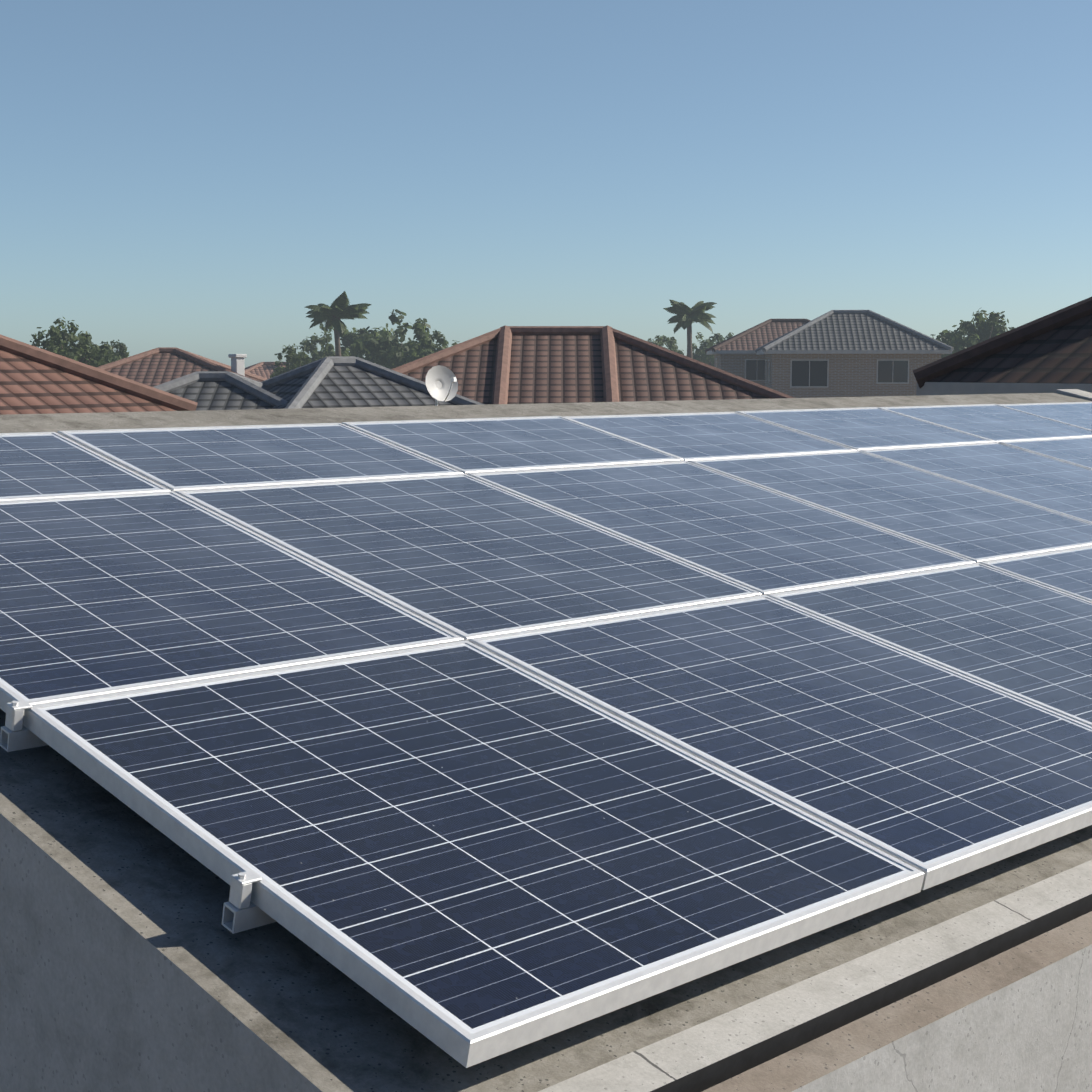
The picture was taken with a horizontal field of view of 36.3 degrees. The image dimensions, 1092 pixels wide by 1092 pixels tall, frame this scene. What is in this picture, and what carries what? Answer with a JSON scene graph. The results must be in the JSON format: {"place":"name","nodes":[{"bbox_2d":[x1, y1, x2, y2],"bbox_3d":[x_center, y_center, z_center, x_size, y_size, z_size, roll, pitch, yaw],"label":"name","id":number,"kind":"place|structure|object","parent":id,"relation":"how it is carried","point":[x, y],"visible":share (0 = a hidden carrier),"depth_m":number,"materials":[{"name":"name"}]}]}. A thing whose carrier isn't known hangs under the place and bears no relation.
{"place":"outdoors","nodes":[
{"label":"outdoors","id":0,"kind":"place"},
{"bbox_2d":[0,334,196,414],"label":"tiled roof","id":1,"kind":"structure","parent":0,"point":[35,380],"depth_m":21.61,"materials":[{"name":"red tile"}]},
{"bbox_2d":[96,347,266,386],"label":"tiled roof","id":2,"kind":"structure","parent":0,"point":[156,366],"depth_m":56.88,"materials":[{"name":"brown tile"}]},
{"bbox_2d":[228,354,246,375],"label":"chimney","id":3,"kind":"object","parent":2,"relation":"on","point":[237,364],"visible":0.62,"depth_m":56.56,"materials":[{"name":"white paint"}]},
{"bbox_2d":[0,393,1091,1091],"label":"flat roof","id":4,"kind":"structure","parent":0,"point":[130,961],"depth_m":2.47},
{"bbox_2d":[0,700,276,933],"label":"panel mounting rails and clamps","id":5,"kind":"object","parent":4,"relation":"on","point":[242,912],"visible":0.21,"depth_m":2.35,"materials":[{"name":"metal"}]},
{"bbox_2d":[0,432,169,500],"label":"solar panel","id":6,"kind":"object","parent":5,"relation":"on","point":[39,465],"visible":0.88,"depth_m":4.31,"materials":[{"name":"glass"}]},
{"bbox_2d":[0,491,463,723],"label":"solar panel","id":7,"kind":"object","parent":5,"relation":"on","point":[107,594],"visible":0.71,"depth_m":3.47,"materials":[{"name":"glass"}]},
{"bbox_2d":[57,423,462,491],"bbox_3d":[-0.815,-0.255,4.842,0.992,0.036,0.618,-6,21,-44],"label":"solar panel","id":8,"kind":"object","parent":5,"relation":"on","point":[175,459],"visible":0.79,"depth_m":4.79,"materials":[{"name":"glass"}]},
{"bbox_2d":[175,474,761,640],"bbox_3d":[-0.207,0.006,4.242,0.992,0.038,1.153,-6,21,-44],"label":"solar panel","id":9,"kind":"object","parent":5,"relation":"on","point":[466,557],"visible":0.81,"depth_m":4.17,"materials":[{"name":"glass"}]},
{"bbox_2d":[24,640,924,1067],"bbox_3d":[-0.132,0.418,2.768,0.992,0.037,1.153,-6,21,-44],"label":"solar panel","id":10,"kind":"object","parent":5,"relation":"on","point":[466,854],"visible":1,"depth_m":2.63,"materials":[{"name":"glass"}]},
{"bbox_2d":[341,416,683,473],"bbox_3d":[-0.098,-0.331,5.535,0.992,0.037,0.618,-6,21,-44],"label":"solar panel","id":11,"kind":"object","parent":5,"relation":"on","point":[476,445],"visible":0.81,"depth_m":5.49,"materials":[{"name":"glass"}]},
{"bbox_2d":[565,412,855,460],"bbox_3d":[0.618,-0.403,6.230,0.992,0.036,0.618,-6,21,-44],"label":"solar panel","id":12,"kind":"object","parent":5,"relation":"on","point":[700,436],"visible":0.74,"depth_m":6.20,"materials":[{"name":"glass"}]},
{"bbox_2d":[467,461,975,594],"bbox_3d":[0.510,-0.069,4.935,0.992,0.036,1.153,-6,21,-44],"label":"solar panel","id":13,"kind":"object","parent":5,"relation":"on","point":[762,541],"visible":0.81,"depth_m":4.87,"materials":[{"name":"glass"}]},
{"bbox_2d":[469,595,1091,889],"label":"solar panel","id":14,"kind":"object","parent":5,"relation":"on","point":[936,774],"visible":0.92,"depth_m":3.36,"materials":[{"name":"glass"}]},
{"bbox_2d":[736,407,994,450],"bbox_3d":[1.334,-0.479,6.923,0.992,0.037,0.618,-6,21,-44],"label":"solar panel","id":15,"kind":"object","parent":5,"relation":"on","point":[865,428],"visible":0.81,"depth_m":6.89,"materials":[{"name":"glass"}]},
{"bbox_2d":[688,450,1091,562],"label":"solar panel","id":16,"kind":"object","parent":5,"relation":"on","point":[972,523],"visible":0.83,"depth_m":5.58,"materials":[{"name":"glass"}]},
{"bbox_2d":[767,563,1091,726],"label":"solar panel","id":17,"kind":"object","parent":5,"relation":"on","point":[1024,639],"visible":0.82,"depth_m":4.20,"materials":[{"name":"glass"}]},
{"bbox_2d":[860,442,1091,522],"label":"solar panel","id":18,"kind":"object","parent":5,"relation":"on","point":[1046,482],"visible":0.86,"depth_m":6.38,"materials":[{"name":"glass"}]},
{"bbox_2d":[879,404,1091,441],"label":"solar panel","id":19,"kind":"object","parent":5,"relation":"on","point":[996,422],"visible":0.78,"depth_m":7.59,"materials":[{"name":"glass"}]},
{"bbox_2d":[980,545,1091,601],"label":"solar panel","id":20,"kind":"object","parent":5,"relation":"on","point":[1068,571],"visible":0.8,"depth_m":4.93,"materials":[{"name":"glass"}]},
{"bbox_2d":[998,402,1091,429],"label":"solar panel","id":21,"kind":"object","parent":5,"relation":"on","point":[1078,414],"visible":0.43,"depth_m":8.26,"materials":[{"name":"glass"}]},
{"bbox_2d":[999,436,1091,468],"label":"solar panel","id":22,"kind":"object","parent":5,"relation":"on","point":[1076,450],"visible":0.7,"depth_m":7.11,"materials":[{"name":"glass"}]},
{"bbox_2d":[425,365,457,405],"bbox_3d":[-1.806,-2.436,29.689,0.562,1.558,0.556,1,6,10],"label":"satellite dish","id":23,"kind":"object","parent":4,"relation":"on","point":[441,382],"visible":0.94,"depth_m":29.71,"materials":[{"name":"metal"}]},
{"bbox_2d":[1055,389,1091,400],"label":"roof side upstand","id":24,"kind":"object","parent":4,"relation":"on","point":[1078,393],"visible":0.43,"depth_m":9.06,"materials":[{"name":"white concrete"}]},
{"bbox_2d":[0,0,1091,367],"label":"sky","id":25,"kind":"structure","parent":0,"point":[193,176],"materials":[{"name":"blue"}]},
{"bbox_2d":[705,319,810,385],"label":"house","id":26,"kind":"structure","parent":0,"point":[737,355],"depth_m":92.59,"materials":[{"name":"brown tile"}]},
{"bbox_2d":[755,310,953,397],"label":"house","id":27,"kind":"structure","parent":0,"point":[850,353],"depth_m":84.87,"materials":[{"name":"brick"}]},
{"bbox_2d":[913,297,1091,395],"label":"house","id":28,"kind":"structure","parent":0,"point":[1050,353],"depth_m":19.62,"materials":[{"name":"brown tile"}]},
{"label":"ground","id":29,"kind":"structure","parent":0,"visible":0},
{"bbox_2d":[30,317,111,366],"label":"tree","id":30,"kind":"object","parent":29,"relation":"on","point":[56,344],"visible":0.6,"depth_m":76.07,"materials":[{"name":"green plant"}]},
{"bbox_2d":[85,339,128,366],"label":"tree","id":31,"kind":"object","parent":29,"relation":"on","point":[120,354],"visible":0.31,"depth_m":86.32,"materials":[{"name":"green plant"}]},
{"bbox_2d":[154,371,287,410],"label":"tiled roof","id":32,"kind":"structure","parent":29,"relation":"on","point":[215,390],"depth_m":32.52,"materials":[{"name":"tile"}]},
{"bbox_2d":[245,362,285,378],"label":"tiled roof","id":33,"kind":"structure","parent":29,"relation":"on","point":[263,369],"depth_m":106.77,"materials":[{"name":"tile"}]},
{"bbox_2d":[269,345,312,377],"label":"tree","id":34,"kind":"object","parent":29,"relation":"on","point":[299,359],"visible":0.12,"depth_m":92.89,"materials":[{"name":"green plant"}]},
{"bbox_2d":[287,333,353,369],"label":"tree","id":35,"kind":"object","parent":29,"relation":"on","point":[327,350],"visible":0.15,"depth_m":107.50,"materials":[{"name":"green plant"}]},
{"bbox_2d":[304,291,371,355],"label":"palm","id":36,"kind":"object","parent":29,"relation":"on","point":[336,311],"visible":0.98,"depth_m":97.67,"materials":[{"name":"green plant"}]},
{"bbox_2d":[319,321,401,358],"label":"tree","id":37,"kind":"object","parent":29,"relation":"on","point":[348,339],"visible":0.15,"depth_m":109.93,"materials":[{"name":"green plant"}]},
{"bbox_2d":[261,356,484,408],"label":"tiled roof","id":38,"kind":"structure","parent":29,"relation":"on","point":[337,381],"depth_m":32.84,"materials":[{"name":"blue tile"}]},
{"bbox_2d":[350,309,435,368],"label":"tree","id":39,"kind":"object","parent":29,"relation":"on","point":[386,352],"visible":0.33,"depth_m":102.43,"materials":[{"name":"green plant"}]},
{"bbox_2d":[401,329,459,364],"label":"tree","id":40,"kind":"object","parent":29,"relation":"on","point":[418,351],"visible":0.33,"depth_m":98.43,"materials":[{"name":"green plant"}]},
{"bbox_2d":[391,325,793,404],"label":"tiled roof","id":41,"kind":"structure","parent":29,"relation":"on","point":[505,364],"depth_m":35.66,"materials":[{"name":"brown tile"}]},
{"bbox_2d":[648,335,683,354],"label":"tree","id":42,"kind":"object","parent":29,"relation":"on","point":[663,340],"visible":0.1,"depth_m":118.26,"materials":[{"name":"green plant"}]},
{"bbox_2d":[663,300,716,358],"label":"palm","id":43,"kind":"object","parent":29,"relation":"on","point":[686,316],"visible":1,"depth_m":108.43,"materials":[{"name":"green plant"}]},
{"bbox_2d":[686,332,733,366],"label":"tree","id":44,"kind":"object","parent":29,"relation":"on","point":[704,357],"visible":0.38,"depth_m":122.90,"materials":[{"name":"green plant"}]},
{"bbox_2d":[936,331,966,353],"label":"tree","id":45,"kind":"object","parent":29,"relation":"on","point":[947,333],"depth_m":115.01,"materials":[{"name":"green plant"}]},
{"bbox_2d":[931,307,1013,358],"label":"tree","id":46,"kind":"object","parent":29,"relation":"on","point":[981,329],"visible":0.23,"depth_m":104.65,"materials":[{"name":"green plant"}]}
]}

